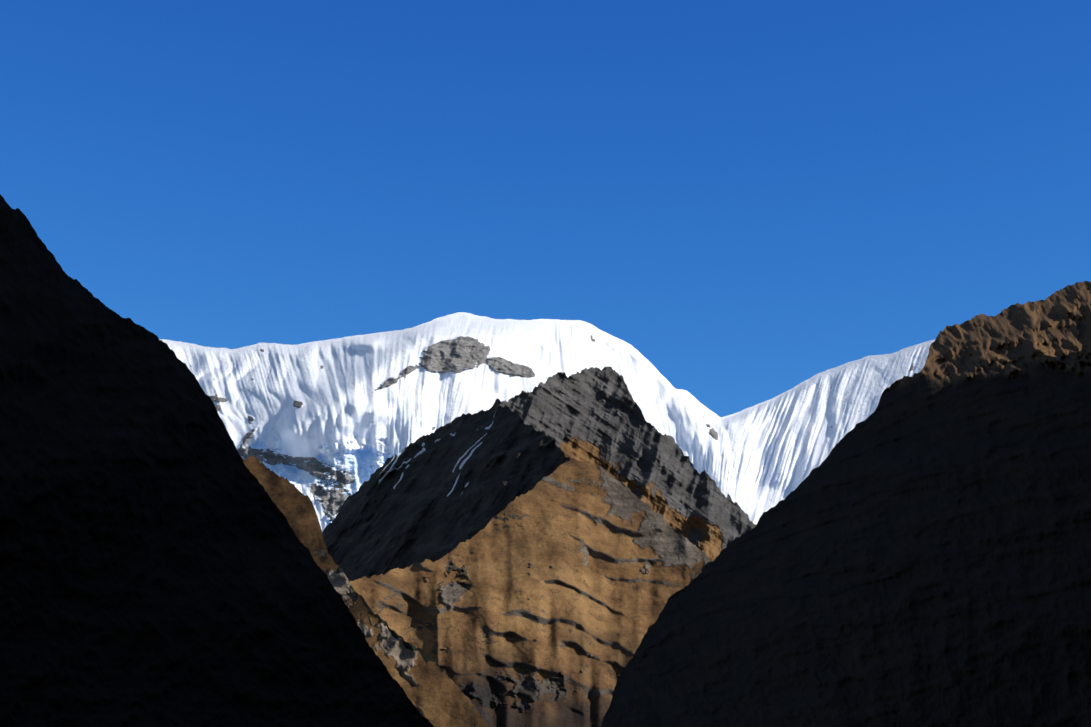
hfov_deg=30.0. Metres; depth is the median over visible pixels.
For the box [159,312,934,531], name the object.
snow mountain
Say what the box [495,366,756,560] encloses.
rock peak
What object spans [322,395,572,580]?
rock peak
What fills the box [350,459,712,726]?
rock face
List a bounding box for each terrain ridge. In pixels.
[0,194,434,726]
[601,281,1090,726]
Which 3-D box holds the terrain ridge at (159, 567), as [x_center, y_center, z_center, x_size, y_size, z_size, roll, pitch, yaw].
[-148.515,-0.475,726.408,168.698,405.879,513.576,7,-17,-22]
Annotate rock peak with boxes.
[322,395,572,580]
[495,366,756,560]
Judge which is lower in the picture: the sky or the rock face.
the rock face
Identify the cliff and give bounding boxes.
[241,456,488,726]
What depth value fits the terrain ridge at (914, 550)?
865.30 m
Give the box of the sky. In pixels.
[0,0,1090,416]

